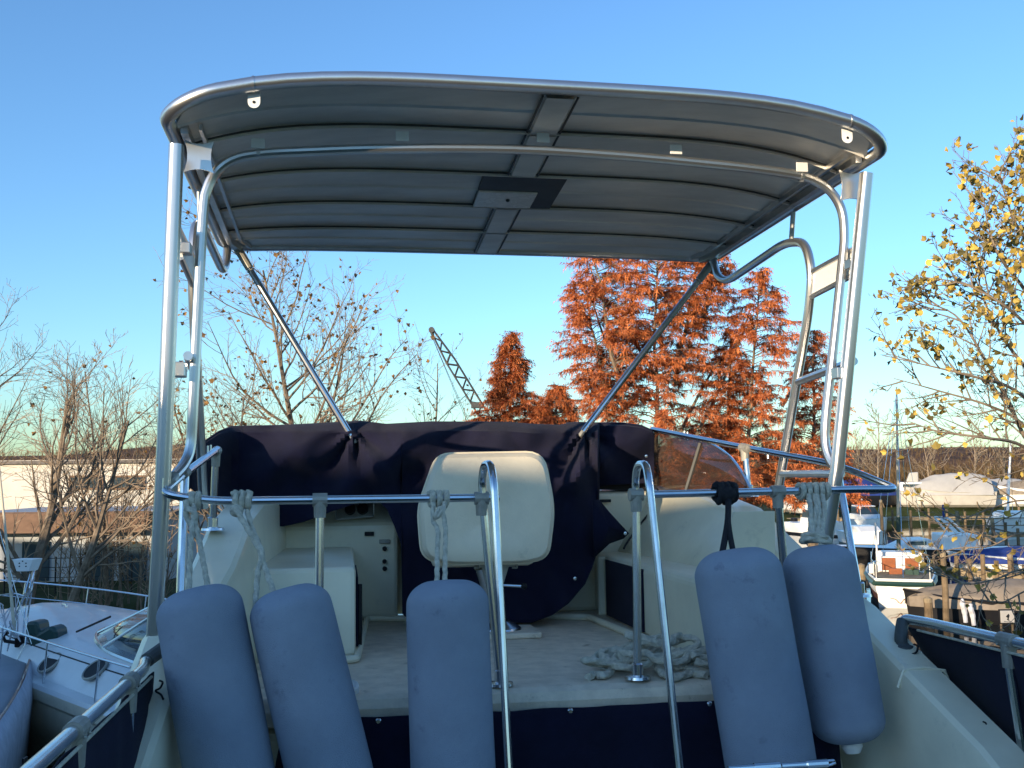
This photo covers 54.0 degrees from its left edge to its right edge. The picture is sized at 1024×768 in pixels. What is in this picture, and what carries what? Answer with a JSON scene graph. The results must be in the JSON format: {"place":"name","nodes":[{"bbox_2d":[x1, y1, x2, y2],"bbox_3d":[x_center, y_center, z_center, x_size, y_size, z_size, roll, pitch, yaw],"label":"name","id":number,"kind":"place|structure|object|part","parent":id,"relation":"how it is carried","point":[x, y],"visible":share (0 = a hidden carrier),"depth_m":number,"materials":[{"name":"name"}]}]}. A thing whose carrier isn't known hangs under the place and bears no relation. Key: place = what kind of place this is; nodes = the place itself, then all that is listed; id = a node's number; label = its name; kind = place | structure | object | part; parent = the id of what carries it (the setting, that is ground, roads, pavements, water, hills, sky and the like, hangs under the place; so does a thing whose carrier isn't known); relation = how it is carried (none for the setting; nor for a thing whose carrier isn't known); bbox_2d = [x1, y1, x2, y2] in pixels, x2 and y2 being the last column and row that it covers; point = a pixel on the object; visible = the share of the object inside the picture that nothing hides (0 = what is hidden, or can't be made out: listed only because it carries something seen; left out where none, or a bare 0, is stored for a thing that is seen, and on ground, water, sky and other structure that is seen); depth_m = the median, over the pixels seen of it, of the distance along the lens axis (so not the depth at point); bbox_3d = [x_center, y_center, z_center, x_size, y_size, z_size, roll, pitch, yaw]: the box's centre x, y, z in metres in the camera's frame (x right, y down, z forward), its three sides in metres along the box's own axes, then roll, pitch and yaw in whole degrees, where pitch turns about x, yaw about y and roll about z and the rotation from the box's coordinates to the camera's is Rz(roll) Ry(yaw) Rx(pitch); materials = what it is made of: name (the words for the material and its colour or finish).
{"place":"outdoors","nodes":[
{"label":"outdoors","id":0,"kind":"place"},
{"bbox_2d":[0,470,1023,610],"bbox_3d":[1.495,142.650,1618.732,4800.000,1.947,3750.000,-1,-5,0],"label":"ground","id":1,"kind":"structure","parent":0,"point":[5,600],"depth_m":31.84,"materials":[{"name":"brown plant"}]},
{"bbox_2d":[0,282,75,497],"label":"bare tree","id":2,"kind":"object","parent":1,"relation":"on","point":[10,413],"visible":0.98,"depth_m":27.05,"materials":[{"name":"brown plant"}]},
{"bbox_2d":[37,515,83,601],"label":"sapling","id":3,"kind":"object","parent":1,"relation":"on","point":[60,582],"visible":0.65,"depth_m":26.47,"materials":[{"name":"brown plant"}]},
{"bbox_2d":[3,555,132,593],"bbox_3d":[-12.918,5.739,30.133,4.617,1.176,0.050,-1,-5,0],"label":"wire fence","id":4,"kind":"object","parent":1,"relation":"on","point":[55,577],"visible":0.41,"depth_m":30.12,"materials":[{"name":"black metal"}]},
{"bbox_2d":[42,456,96,600],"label":"sapling","id":5,"kind":"object","parent":1,"relation":"on","point":[69,591],"visible":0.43,"depth_m":27.12,"materials":[{"name":"brown plant"}]},
{"bbox_2d":[2,327,138,605],"bbox_3d":[-11.745,2.376,27.396,3.802,7.816,4.754,-1,-5,0],"label":"bare tree","id":6,"kind":"object","parent":1,"relation":"on","point":[107,603],"visible":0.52,"depth_m":27.39,"materials":[{"name":"brown plant"}]},
{"bbox_2d":[0,339,149,605],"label":"bare tree","id":7,"kind":"object","parent":1,"relation":"on","point":[45,537],"visible":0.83,"depth_m":25.17,"materials":[{"name":"brown plant"}]},
{"bbox_2d":[51,495,108,601],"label":"sapling","id":8,"kind":"object","parent":1,"relation":"on","point":[80,524],"visible":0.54,"depth_m":26.71,"materials":[{"name":"brown plant"}]},
{"bbox_2d":[52,530,107,603],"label":"sapling","id":9,"kind":"object","parent":1,"relation":"on","point":[85,582],"visible":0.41,"depth_m":26.38,"materials":[{"name":"brown plant"}]},
{"bbox_2d":[64,462,124,602],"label":"sapling","id":10,"kind":"object","parent":1,"relation":"on","point":[90,533],"visible":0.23,"depth_m":28.25,"materials":[{"name":"brown plant"}]},
{"bbox_2d":[75,455,118,603],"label":"sapling","id":11,"kind":"object","parent":1,"relation":"on","point":[93,571],"visible":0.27,"depth_m":27.68,"materials":[{"name":"brown plant"}]},
{"bbox_2d":[83,497,117,604],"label":"sapling","id":12,"kind":"object","parent":1,"relation":"on","point":[105,554],"visible":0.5,"depth_m":26.77,"materials":[{"name":"brown plant"}]},
{"bbox_2d":[75,490,130,604],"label":"sapling","id":13,"kind":"object","parent":1,"relation":"on","point":[101,569],"visible":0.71,"depth_m":26.18,"materials":[{"name":"brown plant"}]},
{"bbox_2d":[1,358,210,602],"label":"bare tree","id":14,"kind":"object","parent":1,"relation":"on","point":[93,550],"visible":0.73,"depth_m":23.64,"materials":[{"name":"brown plant"}]},
{"bbox_2d":[0,505,218,581],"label":"storage shed","id":15,"kind":"structure","parent":1,"relation":"on","point":[25,528],"depth_m":33.60,"materials":[{"name":"brown wood"}]},
{"bbox_2d":[21,541,49,580],"bbox_3d":[-15.914,5.921,33.592,0.900,1.300,0.060,-1,-5,0],"label":"window","id":16,"kind":"structure","parent":15,"relation":"in","point":[44,572],"depth_m":33.58,"materials":[{"name":"black glass"}]},
{"bbox_2d":[86,542,112,580],"bbox_3d":[-13.792,5.921,33.590,0.900,1.300,0.060,-1,-5,0],"label":"window","id":17,"kind":"structure","parent":15,"relation":"in","point":[98,572],"depth_m":33.55,"materials":[{"name":"black glass"}]},
{"bbox_2d":[119,541,146,580],"bbox_3d":[-12.655,5.921,33.589,0.900,1.300,0.060,-1,-5,0],"label":"window","id":18,"kind":"structure","parent":15,"relation":"in","point":[136,553],"depth_m":33.56,"materials":[{"name":"black glass"}]},
{"bbox_2d":[0,459,226,514],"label":"boatyard hall","id":19,"kind":"structure","parent":1,"relation":"on","point":[16,489],"depth_m":43.78,"materials":[{"name":"beige metal"}]},
{"bbox_2d":[69,475,103,489],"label":"window","id":20,"kind":"structure","parent":19,"relation":"in","point":[81,475],"depth_m":43.72,"materials":[{"name":"grey glass"}]},
{"bbox_2d":[112,475,145,489],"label":"window","id":21,"kind":"structure","parent":19,"relation":"in","point":[140,476],"depth_m":43.72,"materials":[{"name":"grey glass"}]},
{"bbox_2d":[98,472,138,607],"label":"sapling","id":22,"kind":"object","parent":1,"relation":"on","point":[121,548],"visible":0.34,"depth_m":27.22,"materials":[{"name":"brown plant"}]},
{"bbox_2d":[100,451,142,605],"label":"sapling","id":23,"kind":"object","parent":1,"relation":"on","point":[118,597],"visible":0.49,"depth_m":27.58,"materials":[{"name":"brown plant"}]},
{"bbox_2d":[97,470,149,607],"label":"sapling","id":24,"kind":"object","parent":1,"relation":"on","point":[119,566],"visible":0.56,"depth_m":26.86,"materials":[{"name":"brown plant"}]},
{"bbox_2d":[101,467,148,601],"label":"sapling","id":25,"kind":"object","parent":1,"relation":"on","point":[111,598],"visible":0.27,"depth_m":28.34,"materials":[{"name":"brown plant"}]},
{"bbox_2d":[111,500,142,603],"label":"sapling","id":26,"kind":"object","parent":1,"relation":"on","point":[127,588],"visible":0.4,"depth_m":27.75,"materials":[{"name":"brown plant"}]},
{"bbox_2d":[132,531,150,594],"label":"sapling","id":27,"kind":"object","parent":1,"relation":"on","point":[136,559],"visible":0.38,"depth_m":26.13,"materials":[{"name":"brown plant"}]},
{"bbox_2d":[108,481,177,609],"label":"sapling","id":28,"kind":"object","parent":1,"relation":"on","point":[140,584],"visible":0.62,"depth_m":26.71,"materials":[{"name":"brown plant"}]},
{"bbox_2d":[124,489,173,601],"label":"sapling","id":29,"kind":"object","parent":1,"relation":"on","point":[149,545],"visible":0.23,"depth_m":27.83,"materials":[{"name":"brown plant"}]},
{"bbox_2d":[132,453,169,610],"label":"sapling","id":30,"kind":"object","parent":1,"relation":"on","point":[138,588],"visible":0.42,"depth_m":26.96,"materials":[{"name":"brown plant"}]},
{"bbox_2d":[141,500,178,584],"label":"sapling","id":31,"kind":"object","parent":1,"relation":"on","point":[167,553],"visible":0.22,"depth_m":27.64,"materials":[{"name":"brown plant"}]},
{"bbox_2d":[108,360,230,551],"bbox_3d":[-11.498,2.832,33.392,3.999,7.892,4.186,-3,-5,24],"label":"bare tree","id":32,"kind":"object","parent":1,"relation":"on","point":[177,422],"visible":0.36,"depth_m":33.03,"materials":[{"name":"brown plant"}]},
{"bbox_2d":[164,518,178,600],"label":"sapling","id":33,"kind":"object","parent":1,"relation":"on","point":[167,569],"visible":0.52,"depth_m":27.23,"materials":[{"name":"brown plant"}]},
{"bbox_2d":[174,351,324,534],"bbox_3d":[-7.346,2.685,27.693,4.206,7.715,4.164,1,-5,-19],"label":"plane tree","id":34,"kind":"object","parent":1,"relation":"on","point":[212,381],"visible":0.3,"depth_m":27.57,"materials":[{"name":"brown plant"}]},
{"bbox_2d":[129,186,441,507],"bbox_3d":[-6.892,0.259,30.476,9.878,12.451,6.738,-1,-5,0],"label":"plane tree","id":35,"kind":"object","parent":1,"relation":"on","point":[280,344],"visible":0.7,"depth_m":29.76,"materials":[{"name":"brown plant"}]},
{"bbox_2d":[395,331,490,421],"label":"bare tree","id":36,"kind":"object","parent":1,"relation":"on","point":[436,398],"visible":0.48,"depth_m":33.40,"materials":[{"name":"brown plant"}]},
{"bbox_2d":[429,327,488,419],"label":"crane","id":37,"kind":"object","parent":1,"relation":"on","point":[474,405],"visible":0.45,"depth_m":88.05,"materials":[{"name":"metal"}]},
{"bbox_2d":[462,330,546,423],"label":"dawn redwood","id":38,"kind":"object","parent":1,"relation":"on","point":[513,381],"visible":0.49,"depth_m":37.74,"materials":[{"name":"orange plant"}]},
{"bbox_2d":[518,381,583,424],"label":"dawn redwood","id":39,"kind":"object","parent":1,"relation":"on","point":[556,398],"visible":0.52,"depth_m":36.88,"materials":[{"name":"orange plant"}]},
{"bbox_2d":[546,254,756,462],"bbox_3d":[3.969,0.400,28.093,5.472,11.533,5.385,-2,-5,21],"label":"dawn redwood","id":40,"kind":"object","parent":1,"relation":"on","point":[630,327],"visible":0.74,"depth_m":27.73,"materials":[{"name":"orange plant"}]},
{"bbox_2d":[676,418,806,510],"bbox_3d":[7.162,3.816,33.183,5.803,5.510,3.656,1,-5,-16],"label":"dawn redwood","id":41,"kind":"object","parent":1,"relation":"on","point":[691,425],"visible":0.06,"depth_m":33.02,"materials":[{"name":"orange plant"}]},
{"bbox_2d":[679,267,822,511],"bbox_3d":[6.594,1.367,29.052,4.129,9.657,4.356,3,-6,-37],"label":"dawn redwood","id":42,"kind":"object","parent":1,"relation":"on","point":[744,380],"visible":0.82,"depth_m":28.92,"materials":[{"name":"orange plant"}]},
{"bbox_2d":[783,495,807,513],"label":"stored boat","id":43,"kind":"object","parent":1,"relation":"on","point":[789,510],"visible":0.13,"depth_m":78.56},
{"bbox_2d":[760,329,871,546],"bbox_3d":[9.275,2.294,30.948,3.723,8.086,2.825,2,-5,-23],"label":"dawn redwood","id":44,"kind":"object","parent":1,"relation":"on","point":[813,363],"visible":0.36,"depth_m":30.91,"materials":[{"name":"orange plant"}]},
{"bbox_2d":[847,426,872,477],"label":"bare tree","id":45,"kind":"object","parent":1,"relation":"on","point":[854,455],"visible":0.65,"depth_m":99.76,"materials":[{"name":"brown plant"}]},
{"bbox_2d":[838,478,896,507],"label":"stored boat","id":46,"kind":"object","parent":1,"relation":"on","point":[875,499],"visible":0.25,"depth_m":86.39,"materials":[{"name":"blue"}]},
{"bbox_2d":[856,398,902,477],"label":"bare tree","id":47,"kind":"object","parent":1,"relation":"on","point":[878,457],"visible":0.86,"depth_m":92.04,"materials":[{"name":"brown plant"}]},
{"bbox_2d":[738,456,1023,496],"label":"scrub belt","id":48,"kind":"object","parent":1,"relation":"on","point":[892,478],"depth_m":104.64,"materials":[{"name":"brown plant"}]},
{"bbox_2d":[891,472,933,507],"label":"stored boat","id":49,"kind":"object","parent":1,"relation":"on","point":[915,480],"visible":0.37,"depth_m":86.74,"materials":[{"name":"white paint"}]},
{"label":"window","id":50,"kind":"part","parent":49,"relation":"part of","materials":[{"name":"grey glass"}]},
{"bbox_2d":[906,424,938,479],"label":"bare tree","id":51,"kind":"object","parent":1,"relation":"on","point":[926,463],"visible":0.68,"depth_m":95.24,"materials":[{"name":"brown plant"}]},
{"bbox_2d":[852,114,1023,644],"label":"plane tree","id":52,"kind":"object","parent":1,"relation":"on","point":[989,243],"visible":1,"depth_m":12.34,"materials":[{"name":"yellow plant"}]},
{"bbox_2d":[904,473,996,507],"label":"stored boat","id":53,"kind":"object","parent":1,"relation":"on","point":[939,488],"visible":0.8,"depth_m":85.35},
{"bbox_2d":[954,415,998,475],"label":"bare tree","id":54,"kind":"object","parent":1,"relation":"on","point":[975,458],"visible":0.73,"depth_m":93.65,"materials":[{"name":"brown plant"}]},
{"bbox_2d":[989,425,1022,477],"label":"bare tree","id":55,"kind":"object","parent":1,"relation":"on","point":[1000,465],"visible":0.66,"depth_m":96.36,"materials":[{"name":"brown plant"}]},
{"bbox_2d":[991,478,1020,485],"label":"stored boat","id":56,"kind":"object","parent":1,"relation":"on","point":[1000,483],"visible":0.11,"depth_m":87.90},
{"bbox_2d":[993,480,1023,506],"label":"stored boat","id":57,"kind":"object","parent":1,"relation":"on","point":[1016,490],"visible":0.75,"depth_m":85.99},
{"bbox_2d":[0,444,1023,470],"bbox_3d":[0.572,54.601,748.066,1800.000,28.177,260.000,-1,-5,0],"label":"hills","id":58,"kind":"structure","parent":0,"point":[893,457],"depth_m":690.59,"materials":[{"name":"brown plant"}]},
{"bbox_2d":[0,443,1023,470],"bbox_3d":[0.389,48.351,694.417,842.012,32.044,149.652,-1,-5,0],"label":"hill woods","id":59,"kind":"object","parent":58,"relation":"on","point":[66,453],"visible":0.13,"depth_m":705.28,"materials":[{"name":"brown plant"}]},
{"bbox_2d":[0,0,1023,455],"label":"sky","id":60,"kind":"structure","parent":0,"point":[86,86],"materials":[{"name":"blue"}]},
{"bbox_2d":[27,520,1023,767],"bbox_3d":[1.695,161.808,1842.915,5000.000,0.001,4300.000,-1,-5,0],"label":"water","id":61,"kind":"structure","parent":0,"point":[892,615],"depth_m":40.87,"materials":[{"name":"blue liquid"}]},
{"bbox_2d":[0,470,66,767],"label":"sailing boat","id":62,"kind":"object","parent":61,"relation":"on","point":[16,695],"visible":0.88,"depth_m":15.04,"materials":[{"name":"white plastic"}]},
{"bbox_2d":[0,579,166,766],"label":"cabin cruiser","id":63,"kind":"object","parent":61,"relation":"on","point":[83,664],"visible":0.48,"depth_m":15.10,"materials":[{"name":"plastic"}]},
{"bbox_2d":[20,71,1023,767],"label":"motor yacht","id":64,"kind":"object","parent":61,"relation":"on","point":[368,161],"visible":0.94,"depth_m":3.70,"materials":[{"name":"white paint"}]},
{"bbox_2d":[52,672,163,767],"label":"weather cloth","id":65,"kind":"object","parent":64,"relation":"attached to","point":[115,740],"visible":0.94,"depth_m":2.38,"materials":[{"name":"blue fabric"}]},
{"bbox_2d":[156,491,274,767],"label":"fender","id":66,"kind":"object","parent":64,"relation":"hanging from","point":[214,692],"visible":1,"depth_m":2.69,"materials":[{"name":"plastic"}]},
{"bbox_2d":[229,490,372,767],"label":"fender","id":67,"kind":"object","parent":64,"relation":"hanging from","point":[310,692],"visible":1,"depth_m":2.74,"materials":[{"name":"fabric"}]},
{"bbox_2d":[189,420,654,622],"bbox_3d":[-0.339,0.628,4.851,2.511,0.933,1.171,0,-5,-10],"label":"canvas cover","id":68,"kind":"object","parent":64,"relation":"on","point":[328,458],"visible":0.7,"depth_m":4.71,"materials":[{"name":"blue fabric"}]},
{"bbox_2d":[406,490,495,767],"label":"fender","id":69,"kind":"object","parent":64,"relation":"hanging from","point":[450,703],"visible":1,"depth_m":2.78,"materials":[{"name":"fabric"}]},
{"bbox_2d":[275,701,840,767],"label":"aft curtain","id":70,"kind":"object","parent":64,"relation":"hanging from","point":[626,736],"visible":0.59,"depth_m":3.07,"materials":[{"name":"blue fabric"}]},
{"bbox_2d":[580,631,709,681],"bbox_3d":[0.498,0.903,3.400,0.553,0.127,0.414,-1,-5,0],"label":"rope heap","id":71,"kind":"object","parent":64,"relation":"on","point":[613,659],"visible":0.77,"depth_m":3.31,"materials":[{"name":"grey fabric"}]},
{"bbox_2d":[695,481,815,767],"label":"fender","id":72,"kind":"object","parent":64,"relation":"hanging from","point":[760,702],"visible":0.99,"depth_m":2.92,"materials":[{"name":"fabric"}]},
{"bbox_2d":[727,759,835,767],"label":"railing","id":73,"kind":"object","parent":64,"relation":"attached to","point":[819,763],"visible":1,"depth_m":2.67,"materials":[{"name":"silver metal"}]},
{"bbox_2d":[783,482,885,753],"bbox_3d":[0.996,0.726,3.196,0.276,0.821,0.405,-1,-5,0],"label":"fender","id":74,"kind":"object","parent":64,"relation":"hanging from","point":[837,662],"visible":0.96,"depth_m":3.04,"materials":[{"name":"plastic"}]},
{"bbox_2d":[908,627,1023,744],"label":"weather cloth","id":75,"kind":"object","parent":64,"relation":"attached to","point":[977,676],"visible":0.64,"depth_m":3.00,"materials":[{"name":"blue fabric"}]},
{"bbox_2d":[784,508,843,536],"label":"motor boat","id":76,"kind":"object","parent":61,"relation":"on","point":[795,526],"visible":0.34,"depth_m":67.06,"materials":[{"name":"white paint"}]},
{"bbox_2d":[836,507,882,543],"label":"motor boat","id":77,"kind":"object","parent":61,"relation":"on","point":[863,534],"visible":0.52,"depth_m":56.22,"materials":[{"name":"white paint"}]},
{"bbox_2d":[858,563,865,584],"bbox_3d":[13.290,7.627,38.185,0.300,1.625,0.308,-1,-5,0],"label":"mooring pile","id":78,"kind":"object","parent":61,"relation":"in","point":[861,566],"visible":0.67,"depth_m":38.11,"materials":[{"name":"brown wood"}]},
{"bbox_2d":[839,499,886,531],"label":"motor boat","id":79,"kind":"object","parent":61,"relation":"on","point":[867,516],"visible":0.45,"depth_m":70.75,"materials":[{"name":"white paint"}]},
{"bbox_2d":[879,500,883,539],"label":"mooring pile","id":80,"kind":"object","parent":61,"relation":"in","point":[881,517],"visible":0.58,"depth_m":61.89,"materials":[{"name":"brown wood"}]},
{"bbox_2d":[864,387,937,607],"bbox_3d":[13.507,4.058,35.235,2.365,8.025,7.088,-3,-5,22],"label":"sailing boat","id":81,"kind":"object","parent":61,"relation":"on","point":[884,570],"visible":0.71,"depth_m":33.43,"materials":[{"name":"white paint"}]},
{"bbox_3d":[12.799,6.113,34.152,0.420,0.420,0.050,-2,-5,19],"label":"door","id":82,"kind":"part","parent":81,"relation":"part of","materials":[{"name":"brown wood"}]},
{"bbox_3d":[13.479,6.086,33.918,0.420,0.420,0.050,-2,-5,19],"label":"door","id":83,"kind":"part","parent":81,"relation":"part of","materials":[{"name":"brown wood"}]},
{"bbox_2d":[787,507,1019,527],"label":"jetty","id":84,"kind":"object","parent":61,"relation":"in","point":[910,517],"visible":0.38,"depth_m":72.78,"materials":[{"name":"brown wood"}]},
{"bbox_2d":[806,505,1023,566],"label":"motor boat","id":85,"kind":"object","parent":61,"relation":"on","point":[864,552],"visible":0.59,"depth_m":44.60,"materials":[{"name":"white"}]},
{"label":"window","id":86,"kind":"part","parent":85,"relation":"part of","materials":[{"name":"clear glass"}]},
{"bbox_2d":[923,596,933,627],"bbox_3d":[11.607,6.751,27.985,0.260,1.670,0.264,-1,-5,0],"label":"mooring pile","id":87,"kind":"object","parent":61,"relation":"in","point":[928,607],"visible":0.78,"depth_m":27.94,"materials":[{"name":"brown wood"}]},
{"bbox_2d":[940,552,949,621],"bbox_3d":[12.069,6.116,28.008,0.190,2.927,0.187,-1,-5,0],"label":"mooring pile","id":88,"kind":"object","parent":61,"relation":"in","point":[945,600],"visible":0.48,"depth_m":27.97,"materials":[{"name":"brown wood"}]},
{"bbox_2d":[955,511,959,531],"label":"mooring pile","id":89,"kind":"object","parent":61,"relation":"in","point":[957,519],"visible":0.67,"depth_m":51.42,"materials":[{"name":"brown wood"}]},
{"bbox_2d":[902,578,1023,624],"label":"covered boat","id":90,"kind":"object","parent":61,"relation":"on","point":[915,603],"visible":0.62,"depth_m":28.71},
{"bbox_2d":[960,598,975,625],"bbox_3d":[12.502,6.252,27.587,0.444,0.743,0.203,-1,-5,0],"label":"fender","id":91,"kind":"object","parent":90,"relation":"hanging from","point":[971,612],"visible":0.92,"depth_m":27.55,"materials":[{"name":"white plastic"}]},
{"bbox_2d":[930,554,1023,582],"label":"jetty","id":92,"kind":"object","parent":61,"relation":"in","point":[981,571],"visible":0.34,"depth_m":36.64,"materials":[{"name":"brown wood"}]},
{"bbox_2d":[946,546,1023,570],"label":"covered boat","id":93,"kind":"object","parent":61,"relation":"on","point":[998,554],"visible":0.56,"depth_m":42.57,"materials":[{"name":"blue fabric"}]},
{"bbox_2d":[950,517,1023,544],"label":"jetty","id":94,"kind":"object","parent":61,"relation":"in","point":[1005,525],"visible":0.41,"depth_m":55.56,"materials":[{"name":"brown wood"}]},
{"bbox_2d":[986,443,1023,539],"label":"sailing boat","id":95,"kind":"object","parent":61,"relation":"on","point":[1012,522],"visible":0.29,"depth_m":61.83,"materials":[{"name":"white paint"}]},
{"bbox_2d":[998,609,1014,633],"bbox_3d":[13.164,6.476,26.726,0.420,0.966,0.110,-1,-5,0],"label":"notice board","id":96,"kind":"object","parent":61,"relation":"in","point":[1006,615],"visible":0.73,"depth_m":26.71,"materials":[{"name":"white plastic"}]},
{"bbox_2d":[1007,553,1013,570],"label":"mooring pile","id":97,"kind":"object","parent":61,"relation":"in","point":[1009,556],"visible":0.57,"depth_m":41.51,"materials":[{"name":"brown wood"}]}
]}

